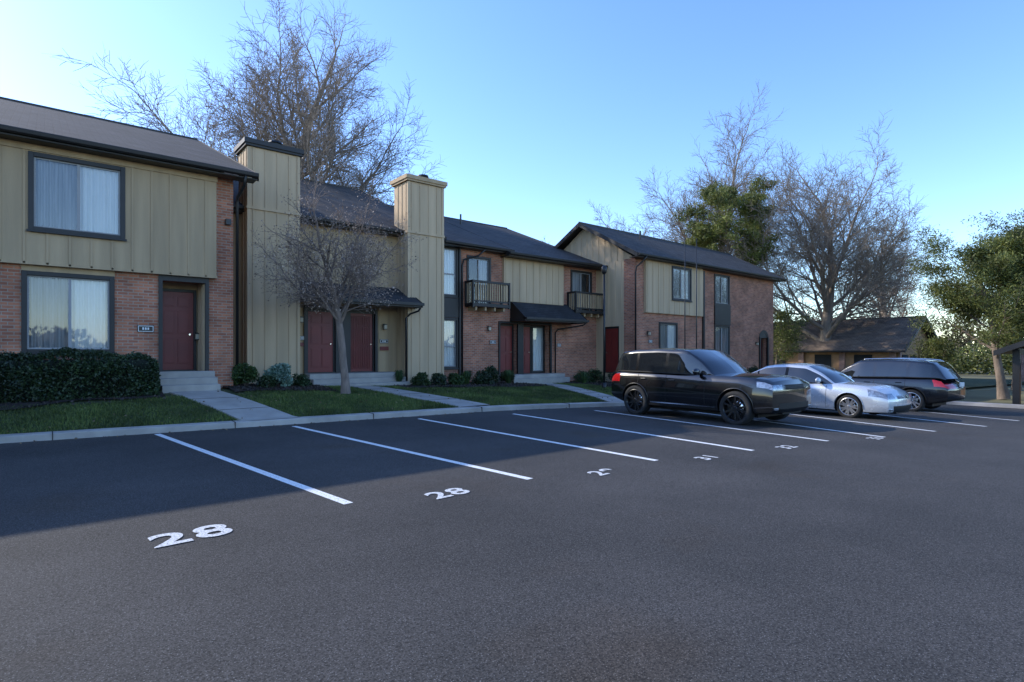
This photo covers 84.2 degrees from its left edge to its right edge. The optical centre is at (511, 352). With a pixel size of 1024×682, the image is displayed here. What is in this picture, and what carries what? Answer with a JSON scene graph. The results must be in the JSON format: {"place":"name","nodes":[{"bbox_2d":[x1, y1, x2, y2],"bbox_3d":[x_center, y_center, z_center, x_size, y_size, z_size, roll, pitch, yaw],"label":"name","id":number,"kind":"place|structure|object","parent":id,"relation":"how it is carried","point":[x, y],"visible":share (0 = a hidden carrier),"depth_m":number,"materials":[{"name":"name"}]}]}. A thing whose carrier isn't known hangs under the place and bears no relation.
{"place":"outdoors","nodes":[
{"label":"outdoors","id":0,"kind":"place"},
{"bbox_2d":[169,390,296,420],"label":"footpath","id":1,"kind":"structure","parent":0,"point":[232,405],"depth_m":13.38,"materials":[{"name":"concrete"}]},
{"bbox_2d":[353,386,489,406],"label":"footpath","id":2,"kind":"structure","parent":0,"point":[455,402],"depth_m":16.82,"materials":[{"name":"concrete"}]},
{"bbox_2d":[0,404,1023,681],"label":"parking lot","id":3,"kind":"structure","parent":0,"point":[856,554],"depth_m":4.59,"materials":[{"name":"grey asphalt"}]},
{"bbox_2d":[148,524,231,547],"bbox_3d":[-2.841,1.608,5.020,0.628,0.001,0.388,0,0,-42],"label":"parking number","id":4,"kind":"object","parent":3,"relation":"on","point":[201,531],"visible":1,"depth_m":5.02,"materials":[{"name":"paint"}]},
{"bbox_2d":[424,488,469,498],"bbox_3d":[-0.740,1.608,6.512,0.502,0.001,0.310,0,0,-42],"label":"parking number","id":5,"kind":"object","parent":3,"relation":"on","point":[440,495],"visible":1,"depth_m":6.53,"materials":[{"name":"paint"}]},
{"bbox_2d":[155,410,1017,503],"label":"parking lines","id":6,"kind":"object","parent":3,"relation":"on","point":[310,489],"visible":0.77,"depth_m":9.56,"materials":[{"name":"paint"}]},
{"bbox_2d":[587,469,610,475],"bbox_3d":[1.234,1.608,7.668,0.436,0.001,0.275,0,0,-42],"label":"parking number","id":7,"kind":"object","parent":3,"relation":"on","point":[600,473],"visible":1,"depth_m":7.66,"materials":[{"name":"paint"}]},
{"bbox_2d":[694,455,717,459],"bbox_3d":[2.980,1.608,8.716,0.339,0.001,0.259,0,0,-42],"label":"parking number","id":8,"kind":"object","parent":3,"relation":"on","point":[706,458],"visible":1,"depth_m":8.72,"materials":[{"name":"paint"}]},
{"bbox_2d":[612,348,810,424],"bbox_3d":[5.052,0.780,15.021,2.390,1.841,4.943,0,0,-38],"label":"black suv","id":9,"kind":"object","parent":3,"relation":"on","point":[729,389],"visible":0.99,"depth_m":14.18,"materials":[{"name":"black paint"}]},
{"bbox_2d":[752,363,912,417],"bbox_3d":[9.211,1.067,17.443,2.240,1.505,5.022,0,0,-36],"label":"silver sedan","id":10,"kind":"object","parent":3,"relation":"on","point":[843,394],"visible":0.57,"depth_m":15.98,"materials":[{"name":"grey paint"}]},
{"bbox_2d":[841,358,965,411],"bbox_3d":[13.008,1.054,20.305,2.310,1.768,5.095,0,0,-36],"label":"dark suv","id":11,"kind":"object","parent":3,"relation":"on","point":[930,383],"visible":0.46,"depth_m":18.59,"materials":[{"name":"black paint"}]},
{"bbox_2d":[0,378,1023,433],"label":"lawn","id":12,"kind":"structure","parent":0,"point":[973,382],"depth_m":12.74,"materials":[{"name":"plant"}]},
{"bbox_2d":[0,390,163,409],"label":"mulch bed","id":13,"kind":"object","parent":12,"relation":"on","point":[21,404],"visible":0.41,"depth_m":12.07,"materials":[{"name":"brown soil"}]},
{"bbox_2d":[0,347,161,402],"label":"hedge","id":14,"kind":"object","parent":13,"relation":"on","point":[25,377],"visible":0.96,"depth_m":12.54,"materials":[{"name":"green plant"}]},
{"bbox_2d":[0,96,258,392],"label":"townhouse","id":15,"kind":"structure","parent":12,"relation":"on","point":[116,237],"depth_m":14.12,"materials":[{"name":"beige wood"}]},
{"bbox_2d":[21,270,114,354],"bbox_3d":[-10.519,-0.925,13.480,1.805,1.930,0.135,0,0,-39],"label":"window frame","id":16,"kind":"structure","parent":15,"relation":"in","point":[24,273],"depth_m":13.32,"materials":[{"name":"black metal"}]},
{"bbox_2d":[26,151,126,240],"bbox_3d":[-10.285,-3.675,13.452,1.890,1.830,0.135,0,0,-39],"label":"window frame","id":17,"kind":"structure","parent":15,"relation":"in","point":[31,154],"depth_m":13.32,"materials":[{"name":"black metal"}]},
{"bbox_2d":[163,291,192,369],"bbox_3d":[-9.239,-0.610,15.587,0.840,2.140,0.090,0,0,-39],"label":"door","id":18,"kind":"structure","parent":15,"relation":"in","point":[177,306],"depth_m":15.61,"materials":[{"name":"red wood"}]},
{"bbox_2d":[226,386,324,391],"bbox_3d":[-6.902,0.996,16.399,2.700,0.142,2.608,0,0,-39],"label":"mulch bed","id":19,"kind":"object","parent":12,"relation":"on","point":[231,388],"visible":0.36,"depth_m":15.61,"materials":[{"name":"brown soil"}]},
{"bbox_2d":[231,362,259,385],"bbox_3d":[-7.450,0.629,15.828,0.732,0.758,0.720,0,0,-39],"label":"shrub","id":20,"kind":"object","parent":19,"relation":"on","point":[246,375],"visible":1,"depth_m":15.72,"materials":[{"name":"green plant"}]},
{"bbox_2d":[255,375,276,387],"bbox_3d":[-6.832,0.806,15.775,0.527,0.436,0.521,0,0,26],"label":"shrub","id":21,"kind":"object","parent":19,"relation":"on","point":[266,380],"visible":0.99,"depth_m":15.69,"materials":[{"name":"green plant"}]},
{"bbox_2d":[263,363,293,386],"bbox_3d":[-6.735,0.655,16.235,0.892,0.776,0.803,0,0,-39],"label":"variegated shrub","id":22,"kind":"object","parent":19,"relation":"on","point":[281,372],"visible":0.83,"depth_m":16.16,"materials":[{"name":"green plant"}]},
{"bbox_2d":[291,372,311,385],"bbox_3d":[-6.341,0.826,17.056,0.632,0.498,0.701,0,0,10],"label":"shrub","id":23,"kind":"object","parent":19,"relation":"on","point":[302,380],"visible":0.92,"depth_m":16.91,"materials":[{"name":"green plant"}]},
{"bbox_2d":[0,386,620,443],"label":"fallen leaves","id":24,"kind":"object","parent":12,"relation":"on","point":[340,408],"visible":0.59,"depth_m":14.57,"materials":[{"name":"brown plant"}]},
{"bbox_2d":[244,152,426,393],"bbox_3d":[-5.116,-2.071,16.006,4.326,6.614,4.557,0,0,-39],"label":"bare tree","id":25,"kind":"object","parent":12,"relation":"on","point":[335,302],"visible":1,"depth_m":15.59,"materials":[{"name":"grey plant"}]},
{"bbox_2d":[395,382,548,387],"bbox_3d":[-1.828,1.212,21.877,6.600,0.205,3.405,0,0,-39],"label":"mulch bed","id":26,"kind":"object","parent":12,"relation":"on","point":[468,385],"visible":0.34,"depth_m":21.23,"materials":[{"name":"brown soil"}]},
{"bbox_2d":[393,370,406,381],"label":"ornamental grass","id":27,"kind":"object","parent":26,"relation":"on","point":[399,376],"depth_m":19.83,"materials":[{"name":"green plant"}]},
{"bbox_2d":[410,372,431,385],"bbox_3d":[-3.188,0.933,19.884,0.770,0.578,0.676,0,0,-39],"label":"shrub","id":28,"kind":"object","parent":26,"relation":"on","point":[420,379],"visible":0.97,"depth_m":19.71,"materials":[{"name":"green plant"}]},
{"bbox_2d":[430,373,447,384],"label":"shrub","id":29,"kind":"object","parent":26,"relation":"on","point":[438,379],"visible":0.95,"depth_m":20.37,"materials":[{"name":"green plant"}]},
{"bbox_2d":[447,372,465,384],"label":"shrub","id":30,"kind":"object","parent":26,"relation":"on","point":[455,378],"visible":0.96,"depth_m":21.02,"materials":[{"name":"green plant"}]},
{"bbox_2d":[460,370,473,383],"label":"ornamental grass","id":31,"kind":"object","parent":26,"relation":"on","point":[467,374],"depth_m":22.01,"materials":[{"name":"green plant"}]},
{"bbox_2d":[471,370,494,383],"bbox_3d":[-1.129,0.995,22.340,0.932,0.648,0.821,0,0,-39],"label":"shrub","id":32,"kind":"object","parent":26,"relation":"on","point":[482,378],"visible":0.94,"depth_m":22.20,"materials":[{"name":"green plant"}]},
{"bbox_2d":[482,365,499,382],"bbox_3d":[-0.887,0.904,23.321,0.756,0.838,0.989,0,0,11],"label":"shrub","id":33,"kind":"object","parent":26,"relation":"on","point":[492,371],"visible":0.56,"depth_m":23.24,"materials":[{"name":"green plant"}]},
{"bbox_2d":[499,369,516,383],"bbox_3d":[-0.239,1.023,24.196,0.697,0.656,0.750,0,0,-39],"label":"shrub","id":34,"kind":"object","parent":26,"relation":"on","point":[502,379],"visible":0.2,"depth_m":24.07,"materials":[{"name":"green plant"}]},
{"bbox_2d":[315,175,640,383],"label":"townhouse","id":35,"kind":"structure","parent":12,"relation":"on","point":[519,307],"depth_m":25.90,"materials":[{"name":"beige brick"}]},
{"bbox_2d":[444,246,458,297],"bbox_3d":[-2.636,-3.355,23.472,1.020,2.130,0.135,0,0,-39],"label":"window frame","id":36,"kind":"structure","parent":35,"relation":"in","point":[445,295],"depth_m":23.69,"materials":[{"name":"black metal"}]},
{"bbox_2d":[444,317,458,369],"bbox_3d":[-2.636,-0.390,23.472,1.020,2.160,0.135,0,0,-39],"label":"window frame","id":37,"kind":"structure","parent":35,"relation":"in","point":[445,318],"depth_m":23.69,"materials":[{"name":"black metal"}]},
{"bbox_2d":[467,255,490,303],"bbox_3d":[-1.432,-3.075,24.464,1.340,2.190,0.135,0,0,-39],"label":"window frame","id":38,"kind":"structure","parent":35,"relation":"in","point":[485,258],"depth_m":24.67,"materials":[{"name":"black metal"}]},
{"bbox_2d":[500,326,511,373],"bbox_3d":[-0.318,-0.145,25.722,0.820,2.170,0.090,0,0,-39],"label":"door","id":39,"kind":"structure","parent":35,"relation":"in","point":[505,331],"depth_m":25.75,"materials":[{"name":"red wood"}]},
{"bbox_2d":[524,327,529,372],"bbox_3d":[0.563,-0.145,26.642,0.750,2.170,0.090,0,0,-39],"label":"door","id":40,"kind":"structure","parent":35,"relation":"in","point":[526,329],"depth_m":26.76,"materials":[{"name":"red wood"}]},
{"bbox_2d":[531,325,544,372],"bbox_3d":[1.246,-0.165,27.189,0.940,2.310,0.135,0,0,-39],"label":"window frame","id":41,"kind":"structure","parent":35,"relation":"in","point":[536,326],"depth_m":27.12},
{"bbox_2d":[570,270,591,310],"bbox_3d":[3.488,-3.055,28.518,1.590,2.150,0.135,0,0,-39],"label":"window frame","id":42,"kind":"structure","parent":35,"relation":"in","point":[571,271],"depth_m":28.43,"materials":[{"name":"black metal"}]},
{"bbox_2d":[601,265,606,387],"bbox_3d":[3.760,-1.011,23.115,0.230,5.139,0.240,0,0,-39],"label":"lamp post","id":43,"kind":"object","parent":12,"relation":"on","point":[604,269],"visible":0.84,"depth_m":23.08,"materials":[{"name":"black metal"}]},
{"bbox_2d":[589,201,657,236],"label":"bare tree","id":44,"kind":"object","parent":12,"relation":"on","point":[629,229],"visible":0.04,"depth_m":51.78,"materials":[{"name":"grey plant"}]},
{"bbox_2d":[667,175,786,292],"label":"pine tree","id":45,"kind":"object","parent":12,"relation":"on","point":[729,198],"visible":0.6,"depth_m":42.73,"materials":[{"name":"green plant"}]},
{"bbox_2d":[773,301,816,364],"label":"evergreen tree","id":46,"kind":"object","parent":12,"relation":"on","point":[780,339],"visible":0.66,"depth_m":41.53,"materials":[{"name":"green plant"}]},
{"bbox_2d":[906,333,965,369],"bbox_3d":[27.198,0.423,36.071,3.174,3.617,3.400,0,0,-39],"label":"bush","id":47,"kind":"object","parent":12,"relation":"on","point":[941,351],"visible":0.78,"depth_m":35.66,"materials":[{"name":"green plant"}]},
{"bbox_2d":[0,0,1023,355],"label":"sky","id":48,"kind":"structure","parent":0,"point":[535,112],"materials":[{"name":"blue"}]},
{"bbox_2d":[543,383,622,401],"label":"footpath","id":49,"kind":"structure","parent":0,"point":[598,395],"depth_m":20.81,"materials":[{"name":"concrete"}]},
{"bbox_2d":[959,356,1023,404],"bbox_3d":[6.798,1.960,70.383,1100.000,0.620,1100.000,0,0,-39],"label":"ground","id":50,"kind":"structure","parent":0,"point":[985,394],"depth_m":32.37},
{"bbox_2d":[44,0,444,224],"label":"bare tree","id":51,"kind":"object","parent":50,"relation":"on","point":[326,136],"visible":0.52,"depth_m":30.02,"materials":[{"name":"grey plant"}]},
{"bbox_2d":[227,136,447,386],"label":"townhouse","id":52,"kind":"structure","parent":50,"relation":"on","point":[404,334],"depth_m":19.79,"materials":[{"name":"beige wood"}]},
{"bbox_2d":[308,311,332,371],"bbox_3d":[-6.594,-0.380,19.516,0.880,2.080,0.090,0,0,-39],"label":"door","id":53,"kind":"structure","parent":52,"relation":"in","point":[320,326],"depth_m":19.52,"materials":[{"name":"red wood"}]},
{"bbox_2d":[351,313,371,370],"bbox_3d":[-5.436,-0.380,20.469,0.840,2.080,0.090,0,0,-39],"label":"door","id":54,"kind":"structure","parent":52,"relation":"in","point":[353,315],"depth_m":20.45,"materials":[{"name":"red wood"}]},
{"bbox_2d":[0,401,1023,443],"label":"kerb","id":55,"kind":"structure","parent":50,"relation":"on","point":[56,435],"depth_m":12.80,"materials":[{"name":"concrete"}]},
{"bbox_2d":[543,222,786,381],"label":"townhouse","id":56,"kind":"structure","parent":50,"relation":"on","point":[644,292],"depth_m":29.88,"materials":[{"name":"beige brick"}]},
{"bbox_2d":[606,328,617,371],"bbox_3d":[5.030,-0.135,28.502,0.090,2.190,0.840,0,0,-39],"label":"door","id":57,"kind":"structure","parent":56,"relation":"in","point":[611,334],"depth_m":28.53,"materials":[{"name":"red wood"}]},
{"bbox_2d":[659,322,677,347],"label":"window frame","id":58,"kind":"structure","parent":56,"relation":"in","point":[660,323],"depth_m":28.91,"materials":[{"name":"black metal"}]},
{"bbox_2d":[672,265,692,301],"bbox_3d":[8.833,-3.575,29.500,1.790,1.790,0.135,0,0,-39],"label":"window frame","id":59,"kind":"structure","parent":56,"relation":"in","point":[674,299],"depth_m":29.37,"materials":[{"name":"black metal"}]},
{"bbox_2d":[714,325,729,354],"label":"window frame","id":60,"kind":"structure","parent":56,"relation":"in","point":[715,326],"depth_m":32.28,"materials":[{"name":"black metal"}]},
{"bbox_2d":[714,273,730,306],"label":"window frame","id":61,"kind":"structure","parent":56,"relation":"in","point":[715,275],"depth_m":32.15,"materials":[{"name":"black metal"}]},
{"bbox_2d":[684,238,685,347],"bbox_3d":[6.444,-1.235,21.116,0.057,6.130,0.057,0,0,-39],"label":"flagpole","id":62,"kind":"object","parent":50,"relation":"on","point":[684,304],"visible":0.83,"depth_m":21.11,"materials":[{"name":"black metal"}]},
{"bbox_2d":[696,238,696,347],"bbox_3d":[6.918,-1.229,21.247,0.057,6.141,0.057,0,0,-39],"label":"flagpole","id":63,"kind":"object","parent":50,"relation":"on","point":[696,292],"visible":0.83,"depth_m":21.23,"materials":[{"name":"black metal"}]},
{"bbox_2d":[636,79,803,310],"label":"bare tree","id":64,"kind":"object","parent":50,"relation":"on","point":[681,225],"visible":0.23,"depth_m":49.14,"materials":[{"name":"grey plant"}]},
{"bbox_2d":[715,110,949,341],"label":"bare tree","id":65,"kind":"object","parent":50,"relation":"on","point":[821,236],"visible":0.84,"depth_m":42.50,"materials":[{"name":"grey plant"}]},
{"bbox_2d":[773,316,936,370],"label":"bungalow","id":66,"kind":"object","parent":50,"relation":"on","point":[842,348],"visible":0.21,"depth_m":43.13,"materials":[{"name":"brown wood"}]},
{"bbox_2d":[773,354,925,366],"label":"windows","id":67,"kind":"structure","parent":66,"relation":"in","point":[819,359],"depth_m":43.68,"materials":[{"name":"black glass"}]},
{"bbox_2d":[847,216,932,318],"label":"bare tree","id":68,"kind":"object","parent":50,"relation":"on","point":[902,302],"visible":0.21,"depth_m":56.64,"materials":[{"name":"grey plant"}]},
{"bbox_2d":[791,304,1011,368],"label":"distant trees","id":69,"kind":"object","parent":50,"relation":"on","point":[960,334],"visible":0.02,"depth_m":80.02,"materials":[{"name":"green plant"}]},
{"bbox_2d":[898,220,1023,398],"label":"evergreen tree","id":70,"kind":"object","parent":50,"relation":"on","point":[998,268],"visible":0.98,"depth_m":27.60,"materials":[{"name":"green plant"}]},
{"bbox_2d":[948,337,1011,374],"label":"distant shrubs","id":71,"kind":"object","parent":50,"relation":"on","point":[969,365],"visible":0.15,"depth_m":60.84,"materials":[{"name":"green plant"}]},
{"bbox_2d":[946,222,1023,389],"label":"evergreen tree","id":72,"kind":"object","parent":50,"relation":"on","point":[986,235],"visible":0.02,"depth_m":33.71,"materials":[{"name":"green plant"}]},
{"bbox_2d":[960,208,1023,330],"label":"evergreen tree","id":73,"kind":"object","parent":50,"relation":"on","point":[1002,238],"visible":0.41,"depth_m":27.71,"materials":[{"name":"green plant"}]},
{"bbox_2d":[993,340,1023,403],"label":"mail kiosk","id":74,"kind":"object","parent":50,"relation":"on","point":[1016,350],"visible":0.9,"depth_m":22.31,"materials":[{"name":"brown wood"}]},
{"bbox_2d":[1021,355,1023,383],"bbox_3d":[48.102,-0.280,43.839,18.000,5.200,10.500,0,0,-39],"label":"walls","id":75,"kind":"structure","parent":74,"relation":"in","point":[1022,368],"depth_m":42.07,"materials":[{"name":"brick"}]},
{"bbox_3d":[4.245,1.421,26.458,3.600,0.122,3.957,0,0,-39],"label":"mulch bed","id":76,"kind":"object","parent":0,"visible":0},
{"bbox_2d":[5,381,611,407],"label":"mulch chips","id":77,"kind":"object","parent":76,"relation":"on","point":[249,386],"visible":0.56,"depth_m":16.37,"materials":[{"name":"brown wood"}]},
{"bbox_2d":[573,370,590,383],"bbox_3d":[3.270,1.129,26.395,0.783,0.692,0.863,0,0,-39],"label":"shrub","id":78,"kind":"object","parent":76,"relation":"on","point":[576,376],"visible":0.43,"depth_m":26.36,"materials":[{"name":"green plant"}]},
{"bbox_2d":[588,368,606,382],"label":"shrub","id":79,"kind":"object","parent":76,"relation":"on","point":[596,375],"visible":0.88,"depth_m":26.80,"materials":[{"name":"green plant"}]},
{"bbox_2d":[608,371,617,379],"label":"shrub","id":80,"kind":"object","parent":76,"relation":"on","point":[611,374],"visible":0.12,"depth_m":27.11,"materials":[{"name":"green plant"}]},
{"bbox_3d":[12.010,1.588,30.873,13.800,0.266,2.115,0,0,-39],"label":"mulch bed","id":81,"kind":"object","parent":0,"visible":0},
{"bbox_2d":[746,365,758,372],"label":"shrub","id":82,"kind":"object","parent":81,"relation":"on","point":[752,369],"visible":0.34,"depth_m":32.87,"materials":[{"name":"green plant"}]}
]}

